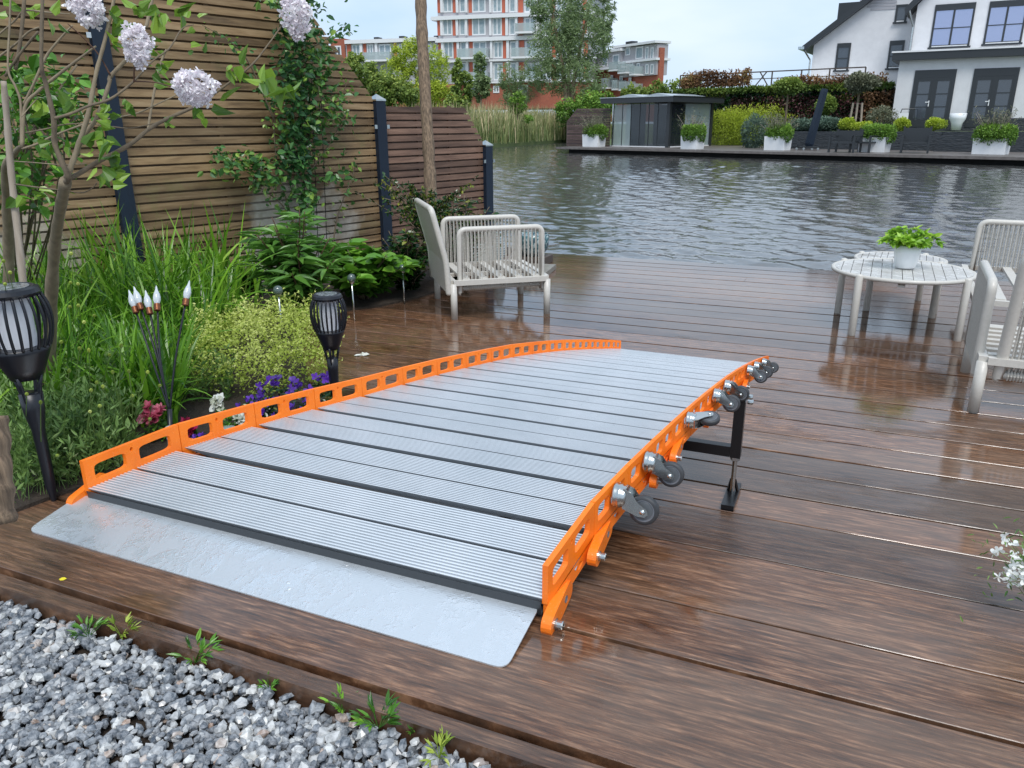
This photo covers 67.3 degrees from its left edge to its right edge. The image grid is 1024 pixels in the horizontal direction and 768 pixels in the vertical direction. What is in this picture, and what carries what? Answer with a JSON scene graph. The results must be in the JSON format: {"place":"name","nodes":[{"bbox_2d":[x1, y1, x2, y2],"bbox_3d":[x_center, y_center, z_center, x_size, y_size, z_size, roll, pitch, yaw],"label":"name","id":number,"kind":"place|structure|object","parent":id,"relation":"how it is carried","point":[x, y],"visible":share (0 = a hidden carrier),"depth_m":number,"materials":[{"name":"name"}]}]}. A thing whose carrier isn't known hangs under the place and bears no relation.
{"place":"outdoors","nodes":[
{"label":"outdoors","id":0,"kind":"place"},
{"bbox_2d":[0,599,490,767],"bbox_3d":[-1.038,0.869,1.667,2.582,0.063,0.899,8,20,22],"label":"gravel","id":1,"kind":"structure","parent":0,"point":[35,663],"depth_m":1.84,"materials":[{"name":"grey gravel"}]},
{"bbox_2d":[67,613,110,638],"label":"weed","id":2,"kind":"object","parent":1,"relation":"on","point":[78,626],"visible":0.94,"depth_m":2.14,"materials":[{"name":"green plant"}]},
{"bbox_2d":[107,612,140,638],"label":"weed","id":3,"kind":"object","parent":1,"relation":"on","point":[112,619],"visible":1,"depth_m":2.12,"materials":[{"name":"green plant"}]},
{"bbox_2d":[168,627,224,664],"bbox_3d":[-0.824,0.701,2.025,0.140,0.072,0.128,8,20,22],"label":"weed","id":4,"kind":"object","parent":1,"relation":"on","point":[202,645],"visible":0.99,"depth_m":2.03,"materials":[{"name":"green plant"}]},
{"bbox_2d":[318,684,358,713],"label":"weed","id":5,"kind":"object","parent":1,"relation":"on","point":[335,705],"visible":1,"depth_m":1.85,"materials":[{"name":"green plant"}]},
{"bbox_2d":[348,689,401,732],"bbox_3d":[-0.311,0.774,1.795,0.129,0.077,0.121,8,20,22],"label":"weed","id":6,"kind":"object","parent":1,"relation":"on","point":[390,711],"visible":1,"depth_m":1.80,"materials":[{"name":"green plant"}]},
{"bbox_2d":[420,724,454,767],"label":"weed","id":7,"kind":"object","parent":1,"relation":"on","point":[440,740],"visible":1,"depth_m":1.73,"materials":[{"name":"green plant"}]},
{"bbox_2d":[12,245,512,511],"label":"soil","id":8,"kind":"structure","parent":0,"point":[196,408],"depth_m":3.99,"materials":[{"name":"brown soil"}]},
{"bbox_2d":[0,282,56,501],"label":"solar torch","id":9,"kind":"object","parent":8,"relation":"in","point":[25,348],"visible":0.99,"depth_m":2.60,"materials":[{"name":"black plastic"}]},
{"bbox_2d":[0,0,96,282],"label":"lilac shrub","id":10,"kind":"object","parent":8,"relation":"on","point":[9,202],"visible":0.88,"depth_m":2.60,"materials":[{"name":"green plant"}]},
{"bbox_2d":[0,81,26,281],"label":"wooden stake","id":11,"kind":"object","parent":10,"relation":"attached to","point":[20,259],"visible":0.84,"depth_m":2.65,"materials":[{"name":"beige wood"}]},
{"bbox_2d":[0,14,118,282],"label":"leafy shrub","id":12,"kind":"object","parent":8,"relation":"on","point":[35,173],"visible":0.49,"depth_m":3.73,"materials":[{"name":"green plant"}]},
{"bbox_2d":[84,0,144,274],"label":"fence post","id":13,"kind":"object","parent":8,"relation":"on","point":[95,36],"visible":0.49,"depth_m":5.31,"materials":[{"name":"black metal"}]},
{"bbox_2d":[0,0,124,303],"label":"slatted fence","id":14,"kind":"object","parent":13,"relation":"attached to","point":[72,45],"visible":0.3,"depth_m":5.10,"materials":[{"name":"brown wood"}]},
{"bbox_2d":[103,0,381,292],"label":"slatted fence","id":15,"kind":"object","parent":13,"relation":"attached to","point":[167,164],"visible":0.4,"depth_m":5.95,"materials":[{"name":"brown wood"}]},
{"bbox_2d":[301,63,335,255],"bbox_3d":[-1.653,-1.896,6.598,0.006,1.606,0.432,14,24,37],"label":"wire trellis","id":16,"kind":"object","parent":15,"relation":"attached to","point":[319,175],"visible":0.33,"depth_m":6.63,"materials":[{"name":"black metal"}]},
{"bbox_2d":[0,252,235,502],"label":"lavender bush","id":17,"kind":"object","parent":8,"relation":"on","point":[87,428],"visible":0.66,"depth_m":3.00,"materials":[{"name":"green plant"}]},
{"bbox_2d":[0,203,278,427],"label":"blade leaves","id":18,"kind":"object","parent":8,"relation":"on","point":[102,299],"visible":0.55,"depth_m":4.35,"materials":[{"name":"green plant"}]},
{"bbox_2d":[136,400,167,441],"bbox_3d":[-1.528,0.160,3.291,0.146,0.175,0.124,8,20,22],"label":"petunia","id":19,"kind":"object","parent":8,"relation":"on","point":[156,413],"visible":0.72,"depth_m":3.27,"materials":[{"name":"pink plant"}]},
{"bbox_2d":[128,280,190,424],"bbox_3d":[-1.460,-0.039,3.181,0.264,0.732,0.286,-1,19,-2],"label":"bulb stake light","id":20,"kind":"object","parent":8,"relation":"in","point":[135,302],"visible":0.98,"depth_m":3.18,"materials":[{"name":"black plastic"}]},
{"bbox_2d":[21,0,312,384],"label":"lilac tree","id":21,"kind":"object","parent":8,"relation":"on","point":[136,53],"visible":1,"depth_m":2.49,"materials":[{"name":"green plant"}]},
{"bbox_2d":[37,190,309,325],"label":"tall sword leaves","id":22,"kind":"object","parent":8,"relation":"on","point":[223,256],"visible":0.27,"depth_m":5.20,"materials":[{"name":"green plant"}]},
{"bbox_2d":[209,392,232,425],"bbox_3d":[-1.255,0.136,3.321,0.094,0.195,0.106,-5,19,-15],"label":"petunia","id":23,"kind":"object","parent":8,"relation":"on","point":[216,403],"visible":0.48,"depth_m":3.31,"materials":[{"name":"white plant"}]},
{"bbox_2d":[229,266,268,294],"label":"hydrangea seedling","id":24,"kind":"object","parent":8,"relation":"on","point":[244,278],"visible":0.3,"depth_m":6.08,"materials":[{"name":"green plant"}]},
{"bbox_2d":[173,285,349,397],"bbox_3d":[-1.431,-0.330,4.408,0.995,0.405,1.566,-5,19,-14],"label":"golden creeper","id":25,"kind":"object","parent":8,"relation":"on","point":[246,317],"visible":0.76,"depth_m":4.12,"materials":[{"name":"green plant"}]},
{"bbox_2d":[197,0,362,244],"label":"climbing rose","id":26,"kind":"object","parent":8,"relation":"on","point":[295,159],"visible":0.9,"depth_m":6.19,"materials":[{"name":"green plant"}]},
{"bbox_2d":[245,374,320,416],"bbox_3d":[-1.069,0.060,3.546,0.353,0.194,0.362,8,20,22],"label":"campanula","id":27,"kind":"object","parent":8,"relation":"on","point":[289,390],"visible":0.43,"depth_m":3.53,"materials":[{"name":"purple plant"}]},
{"bbox_2d":[234,208,355,313],"bbox_3d":[-1.511,-0.847,5.381,0.878,0.744,0.814,8,20,22],"label":"lily shrub","id":28,"kind":"object","parent":8,"relation":"on","point":[297,265],"visible":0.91,"depth_m":5.30,"materials":[{"name":"green plant"}]},
{"bbox_2d":[301,371,331,406],"bbox_3d":[-0.911,0.026,3.676,0.191,0.179,0.190,-8,20,-22],"label":"campanula","id":29,"kind":"object","parent":8,"relation":"on","point":[325,378],"visible":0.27,"depth_m":3.65,"materials":[{"name":"purple plant"}]},
{"bbox_2d":[309,291,346,397],"bbox_3d":[-0.845,-0.138,3.604,0.169,0.580,0.169,8,20,22],"label":"solar torch","id":30,"kind":"object","parent":8,"relation":"on","point":[329,328],"visible":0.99,"depth_m":3.52,"materials":[{"name":"black plastic"}]},
{"bbox_2d":[318,238,425,299],"bbox_3d":[-1.143,-0.868,5.900,0.960,0.451,0.914,8,20,22],"label":"hydrangea","id":31,"kind":"object","parent":8,"relation":"on","point":[372,269],"visible":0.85,"depth_m":5.79,"materials":[{"name":"green plant"}]},
{"bbox_2d":[370,94,393,250],"bbox_3d":[-1.235,-1.884,7.277,0.120,1.612,0.180,14,24,37],"label":"fence post","id":32,"kind":"object","parent":8,"relation":"on","point":[380,126],"visible":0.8,"depth_m":7.17,"materials":[{"name":"grey metal"}]},
{"bbox_2d":[386,105,483,254],"bbox_3d":[-0.772,-2.070,7.836,0.058,1.440,1.389,14,24,37],"label":"slatted fence","id":33,"kind":"object","parent":32,"relation":"attached to","point":[458,153],"visible":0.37,"depth_m":7.75,"materials":[{"name":"brown wood"}]},
{"bbox_2d":[379,228,446,290],"bbox_3d":[-0.851,-1.006,6.205,0.682,0.512,0.602,0,19,0],"label":"evergreen shrub","id":34,"kind":"object","parent":8,"relation":"on","point":[409,248],"visible":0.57,"depth_m":6.16,"materials":[{"name":"green plant"}]},
{"bbox_2d":[354,172,482,243],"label":"barberry twigs","id":35,"kind":"object","parent":34,"relation":"on","point":[414,194],"visible":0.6,"depth_m":6.30,"materials":[{"name":"green plant"}]},
{"bbox_2d":[415,0,436,206],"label":"rustic pole","id":36,"kind":"object","parent":8,"relation":"on","point":[428,148],"visible":0.8,"depth_m":6.69,"materials":[{"name":"brown wood"}]},
{"bbox_2d":[395,195,504,279],"bbox_3d":[-0.488,-1.220,6.499,0.972,0.725,0.793,-5,19,-14],"label":"evergreen shrub","id":37,"kind":"object","parent":8,"relation":"on","point":[463,212],"visible":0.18,"depth_m":6.45,"materials":[{"name":"green plant"}]},
{"bbox_2d":[481,140,494,244],"bbox_3d":[-0.284,-2.058,8.442,0.120,1.182,0.180,14,24,37],"label":"fence post","id":38,"kind":"object","parent":8,"relation":"on","point":[487,165],"visible":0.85,"depth_m":8.34,"materials":[{"name":"grey metal"}]},
{"bbox_2d":[331,0,609,109],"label":"apartment building","id":39,"kind":"structure","parent":0,"point":[496,33],"depth_m":113.05,"materials":[{"name":"red brick"}]},
{"bbox_2d":[472,0,485,12],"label":"window","id":40,"kind":"structure","parent":39,"relation":"in","point":[477,5],"depth_m":111.83,"materials":[{"name":"white glass"}]},
{"bbox_2d":[472,19,485,35],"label":"window","id":41,"kind":"structure","parent":39,"relation":"in","point":[478,25],"depth_m":112.74,"materials":[{"name":"white glass"}]},
{"bbox_2d":[492,18,501,34],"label":"window","id":42,"kind":"structure","parent":39,"relation":"in","point":[496,22],"depth_m":112.02,"materials":[{"name":"white glass"}]},
{"bbox_2d":[493,41,502,57],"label":"window","id":43,"kind":"structure","parent":39,"relation":"in","point":[497,45],"depth_m":112.98,"materials":[{"name":"white glass"}]},
{"bbox_2d":[0,252,1023,767],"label":"deck","id":44,"kind":"structure","parent":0,"point":[814,596],"depth_m":2.30,"materials":[{"name":"brown wood"}]},
{"bbox_2d":[0,415,18,524],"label":"wooden post","id":45,"kind":"object","parent":44,"relation":"on","point":[9,513],"visible":1,"depth_m":2.09,"materials":[{"name":"wood"}]},
{"bbox_2d":[31,339,778,667],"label":"ramp","id":46,"kind":"structure","parent":44,"relation":"on","point":[588,441],"depth_m":2.53,"materials":[{"name":"metal"}]},
{"bbox_2d":[414,198,549,319],"bbox_3d":[-0.232,-0.956,5.660,0.854,0.780,0.762,-5,19,-14],"label":"lounge chair","id":47,"kind":"object","parent":44,"relation":"on","point":[443,271],"visible":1,"depth_m":5.41,"materials":[{"name":"beige metal"}]},
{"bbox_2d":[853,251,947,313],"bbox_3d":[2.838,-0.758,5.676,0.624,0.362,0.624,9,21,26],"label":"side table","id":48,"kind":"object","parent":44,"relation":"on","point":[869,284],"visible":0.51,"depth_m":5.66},
{"bbox_2d":[831,258,976,341],"bbox_3d":[2.551,-0.574,5.087,0.864,0.395,0.864,8,21,24],"label":"side table","id":49,"kind":"object","parent":44,"relation":"on","point":[936,275],"visible":0.95,"depth_m":4.90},
{"bbox_2d":[894,246,921,268],"bbox_3d":[2.576,-0.835,5.019,0.162,0.148,0.162,8,20,22],"label":"plant pot","id":50,"kind":"object","parent":49,"relation":"on","point":[905,257],"visible":0.76,"depth_m":4.96,"materials":[{"name":"white ceramic"}]},
{"bbox_2d":[877,225,946,248],"bbox_3d":[2.587,-0.944,4.979,0.414,0.163,0.362,8,20,22],"label":"potted herb","id":51,"kind":"object","parent":50,"relation":"in","point":[897,236],"visible":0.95,"depth_m":4.92,"materials":[{"name":"green plant"}]},
{"bbox_2d":[960,517,1023,621],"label":"white flowers","id":52,"kind":"object","parent":44,"relation":"on","point":[1017,561],"visible":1,"depth_m":2.00,"materials":[{"name":"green plant"}]},
{"bbox_2d":[960,257,1023,413],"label":"lounge chair","id":53,"kind":"object","parent":44,"relation":"on","point":[1000,348],"visible":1,"depth_m":3.55,"materials":[{"name":"white metal"}]},
{"bbox_2d":[961,219,1023,307],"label":"garden sofa","id":54,"kind":"object","parent":44,"relation":"on","point":[1000,298],"visible":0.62,"depth_m":5.62,"materials":[{"name":"white metal"}]},
{"bbox_2d":[522,254,552,263],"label":"wooden plinth","id":55,"kind":"structure","parent":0,"point":[548,258],"depth_m":7.46,"materials":[{"name":"wood"}]},
{"bbox_2d":[522,232,548,256],"bbox_3d":[0.200,-1.364,7.509,0.330,0.205,0.328,8,20,22],"label":"mosaic bowl","id":56,"kind":"object","parent":55,"relation":"on","point":[546,240],"visible":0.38,"depth_m":7.39,"materials":[{"name":"teal glass"}]},
{"bbox_2d":[491,126,611,147],"bbox_3d":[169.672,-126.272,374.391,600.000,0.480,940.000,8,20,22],"label":"bank","id":57,"kind":"structure","parent":0,"point":[498,145],"depth_m":55.28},
{"bbox_2d":[342,51,473,113],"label":"bushy tree","id":58,"kind":"object","parent":57,"relation":"on","point":[392,89],"visible":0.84,"depth_m":51.50,"materials":[{"name":"green plant"}]},
{"bbox_2d":[380,35,454,106],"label":"pale tree","id":59,"kind":"object","parent":57,"relation":"on","point":[440,90],"visible":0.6,"depth_m":57.54,"materials":[{"name":"green plant"}]},
{"bbox_2d":[472,51,491,109],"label":"slim tree","id":60,"kind":"object","parent":57,"relation":"on","point":[481,84],"visible":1,"depth_m":65.71,"materials":[{"name":"green plant"}]},
{"bbox_2d":[397,100,613,143],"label":"reeds","id":61,"kind":"object","parent":57,"relation":"on","point":[497,125],"visible":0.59,"depth_m":54.05,"materials":[{"name":"green plant"}]},
{"bbox_2d":[493,59,542,108],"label":"willow","id":62,"kind":"object","parent":57,"relation":"on","point":[503,84],"visible":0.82,"depth_m":63.73,"materials":[{"name":"green plant"}]},
{"bbox_2d":[507,90,533,123],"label":"young tree","id":63,"kind":"object","parent":57,"relation":"on","point":[520,99],"visible":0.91,"depth_m":54.72,"materials":[{"name":"green plant"}]},
{"bbox_2d":[524,0,617,119],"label":"willow","id":64,"kind":"object","parent":57,"relation":"on","point":[569,33],"visible":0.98,"depth_m":61.42,"materials":[{"name":"green plant"}]},
{"bbox_2d":[553,87,616,127],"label":"green bush","id":65,"kind":"object","parent":57,"relation":"on","point":[589,101],"visible":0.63,"depth_m":59.53,"materials":[{"name":"green plant"}]},
{"bbox_2d":[595,40,670,120],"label":"brick apartment block","id":66,"kind":"structure","parent":57,"relation":"on","point":[642,64],"depth_m":106.71,"materials":[{"name":"grey"}]},
{"bbox_2d":[711,103,797,145],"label":"golden hedge","id":67,"kind":"object","parent":57,"relation":"on","point":[735,134],"visible":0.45,"depth_m":41.60,"materials":[{"name":"green plant"}]},
{"bbox_2d":[671,67,895,144],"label":"creeper wall","id":68,"kind":"structure","parent":57,"relation":"on","point":[801,103],"depth_m":41.22,"materials":[{"name":"plant"}]},
{"bbox_2d":[679,66,866,88],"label":"pergola frame","id":69,"kind":"object","parent":68,"relation":"on","point":[801,70],"visible":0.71,"depth_m":41.05,"materials":[{"name":"grey metal"}]},
{"bbox_2d":[309,0,859,123],"label":"sky","id":70,"kind":"structure","parent":0,"point":[759,35],"materials":[{"name":"white"}]},
{"bbox_2d":[620,77,691,95],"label":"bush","id":71,"kind":"object","parent":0,"point":[663,88],"visible":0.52,"depth_m":84.54,"materials":[{"name":"green plant"}]},
{"bbox_2d":[493,142,1023,281],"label":"water","id":72,"kind":"structure","parent":0,"point":[803,214],"depth_m":14.73,"materials":[{"name":"grey liquid"}]},
{"bbox_2d":[556,144,1023,159],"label":"dock","id":73,"kind":"object","parent":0,"point":[724,148],"visible":0.7,"depth_m":32.45,"materials":[{"name":"grey wood"}]},
{"bbox_2d":[566,108,610,145],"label":"slatted screen","id":74,"kind":"object","parent":73,"relation":"on","point":[572,127],"visible":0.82,"depth_m":42.13,"materials":[{"name":"brown wood"}]},
{"bbox_2d":[577,110,608,146],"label":"planter","id":75,"kind":"object","parent":73,"relation":"on","point":[594,135],"visible":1,"depth_m":40.47,"materials":[{"name":"white ceramic"}]},
{"bbox_2d":[600,93,724,147],"bbox_3d":[7.968,-14.047,40.992,4.860,2.613,4.580,-18,26,-42],"label":"gazebo","id":76,"kind":"object","parent":73,"relation":"on","point":[638,120],"visible":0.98,"depth_m":39.60,"materials":[{"name":"grey paint"}]},
{"bbox_2d":[670,107,709,148],"bbox_3d":[8.441,-12.126,36.425,1.891,1.894,1.345,8,20,22],"label":"planter","id":77,"kind":"object","parent":73,"relation":"on","point":[692,136],"visible":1,"depth_m":36.18,"materials":[{"name":"white ceramic"}]},
{"bbox_2d":[740,112,768,147],"bbox_3d":[11.772,-12.195,37.253,1.505,1.937,1.389,8,20,22],"label":"lavender ball","id":78,"kind":"object","parent":73,"relation":"on","point":[754,120],"visible":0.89,"depth_m":37.04,"materials":[{"name":"green plant"}]},
{"bbox_2d":[755,110,800,150],"bbox_3d":[11.777,-11.438,34.071,1.919,2.067,1.578,-5,19,-13],"label":"planter","id":79,"kind":"object","parent":73,"relation":"on","point":[779,135],"visible":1,"depth_m":34.03,"materials":[{"name":"white ceramic"}]},
{"bbox_2d":[569,149,1023,165],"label":"dock underside","id":80,"kind":"object","parent":73,"relation":"attached to","point":[907,160],"visible":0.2,"depth_m":31.70,"materials":[{"name":"black"}]},
{"bbox_2d":[793,88,827,149],"bbox_3d":[13.311,-11.773,34.211,1.147,2.581,0.972,17,25,41],"label":"folded parasol","id":81,"kind":"object","parent":73,"relation":"on","point":[812,133],"visible":1,"depth_m":34.22,"materials":[{"name":"grey fabric"}]},
{"bbox_2d":[827,129,863,152],"bbox_3d":[13.644,-9.943,31.455,0.770,0.900,1.080,-18,26,-42],"label":"dark chair","id":82,"kind":"object","parent":73,"relation":"on","point":[843,136],"visible":1,"depth_m":31.55,"materials":[{"name":"grey paint"}]},
{"bbox_2d":[858,122,896,152],"bbox_3d":[14.976,-10.122,31.522,1.568,1.175,1.109,16,25,40],"label":"planter","id":83,"kind":"object","parent":73,"relation":"on","point":[885,138],"visible":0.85,"depth_m":31.20,"materials":[{"name":"green plant"}]},
{"bbox_2d":[791,131,1023,151],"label":"stone wall","id":84,"kind":"structure","parent":73,"relation":"on","point":[800,137],"depth_m":33.81,"materials":[{"name":"stone"}]},
{"bbox_2d":[899,126,932,152],"bbox_3d":[16.005,-9.674,30.466,1.030,1.000,0.770,9,21,26],"label":"dark chair","id":85,"kind":"object","parent":73,"relation":"on","point":[916,135],"visible":0.98,"depth_m":30.61,"materials":[{"name":"grey paint"}]},
{"bbox_2d":[933,131,973,151],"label":"garden steps","id":86,"kind":"structure","parent":73,"relation":"on","point":[955,141],"depth_m":32.00,"materials":[{"name":"stone"}]},
{"bbox_2d":[968,105,1022,154],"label":"planter","id":87,"kind":"object","parent":73,"relation":"on","point":[993,138],"visible":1,"depth_m":28.56,"materials":[{"name":"green plant"}]},
{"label":"terrace","id":88,"kind":"structure","parent":0,"visible":0},
{"bbox_2d":[772,75,806,123],"bbox_3d":[13.968,-14.234,39.069,1.463,2.682,1.424,-15,23,-36],"label":"ball tree","id":89,"kind":"object","parent":88,"relation":"on","point":[787,86],"visible":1,"depth_m":38.55,"materials":[{"name":"green plant"}]},
{"bbox_2d":[786,117,809,130],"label":"grey shrub","id":90,"kind":"object","parent":88,"relation":"on","point":[802,122],"visible":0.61,"depth_m":36.55,"materials":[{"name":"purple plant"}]},
{"bbox_2d":[805,115,841,130],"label":"grey shrub","id":91,"kind":"object","parent":88,"relation":"on","point":[827,123],"visible":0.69,"depth_m":35.88,"materials":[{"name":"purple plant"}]},
{"bbox_2d":[814,93,838,116],"bbox_3d":[15.102,-13.114,37.076,1.138,1.829,1.041,8,20,22],"label":"ball tree","id":92,"kind":"object","parent":88,"relation":"on","point":[830,105],"visible":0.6,"depth_m":36.69,"materials":[{"name":"green plant"}]},
{"bbox_2d":[837,117,856,130],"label":"globe shrub","id":93,"kind":"object","parent":88,"relation":"on","point":[844,121],"visible":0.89,"depth_m":35.35,"materials":[{"name":"green plant"}]},
{"bbox_2d":[843,70,881,130],"bbox_3d":[16.707,-13.571,36.893,1.778,2.794,1.640,8,20,22],"label":"variegated tree","id":94,"kind":"object","parent":88,"relation":"on","point":[858,82],"visible":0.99,"depth_m":36.41,"materials":[{"name":"green plant"}]},
{"bbox_2d":[865,105,898,124],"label":"bare shrub","id":95,"kind":"object","parent":88,"relation":"on","point":[869,118],"visible":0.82,"depth_m":35.05,"materials":[{"name":"grey plant"}]},
{"bbox_2d":[893,116,911,130],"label":"globe shrub","id":96,"kind":"object","parent":88,"relation":"on","point":[900,123],"visible":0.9,"depth_m":33.90,"materials":[{"name":"green plant"}]},
{"bbox_2d":[798,0,1023,130],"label":"white house","id":97,"kind":"structure","parent":88,"relation":"on","point":[942,59],"depth_m":37.04,"materials":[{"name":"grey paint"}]},
{"bbox_2d":[833,43,850,71],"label":"window","id":98,"kind":"structure","parent":97,"relation":"in","point":[843,49],"depth_m":41.74,"materials":[{"name":"grey glass"}]},
{"bbox_2d":[885,40,904,69],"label":"window","id":99,"kind":"structure","parent":97,"relation":"in","point":[898,45],"depth_m":40.52,"materials":[{"name":"grey glass"}]},
{"bbox_2d":[893,4,907,23],"bbox_3d":[20.168,-19.175,39.861,0.673,0.911,0.150,10,21,28],"label":"window","id":100,"kind":"structure","parent":97,"relation":"in","point":[900,16],"depth_m":39.89,"materials":[{"name":"black glass"}]},
{"bbox_2d":[908,69,956,126],"bbox_3d":[19.847,-13.501,36.384,1.737,2.545,0.140,10,21,28],"label":"french door","id":101,"kind":"structure","parent":97,"relation":"in","point":[932,92],"depth_m":36.34,"materials":[{"name":"grey paint"}]},
{"bbox_2d":[927,2,976,48],"bbox_3d":[21.634,-17.585,37.794,1.871,2.021,0.150,10,21,28],"label":"window","id":102,"kind":"structure","parent":97,"relation":"in","point":[952,25],"depth_m":37.81,"materials":[{"name":"blue glass"}]},
{"bbox_2d":[965,67,1019,126],"bbox_3d":[21.972,-13.108,35.215,1.778,2.540,0.140,10,21,28],"label":"french door","id":103,"kind":"structure","parent":97,"relation":"in","point":[991,87],"depth_m":35.16,"materials":[{"name":"grey paint"}]},
{"bbox_2d":[981,0,1023,45],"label":"window","id":104,"kind":"structure","parent":97,"relation":"in","point":[1005,19],"depth_m":36.75,"materials":[{"name":"blue glass"}]},
{"bbox_2d":[924,117,948,130],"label":"globe shrub","id":105,"kind":"object","parent":88,"relation":"on","point":[937,121],"visible":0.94,"depth_m":33.07,"materials":[{"name":"green plant"}]},
{"bbox_2d":[949,113,966,129],"bbox_3d":[20.553,-12.113,35.510,0.720,0.732,0.720,8,20,22],"label":"tall vase","id":106,"kind":"object","parent":88,"relation":"on","point":[957,120],"visible":1,"depth_m":35.30,"materials":[{"name":"white ceramic"}]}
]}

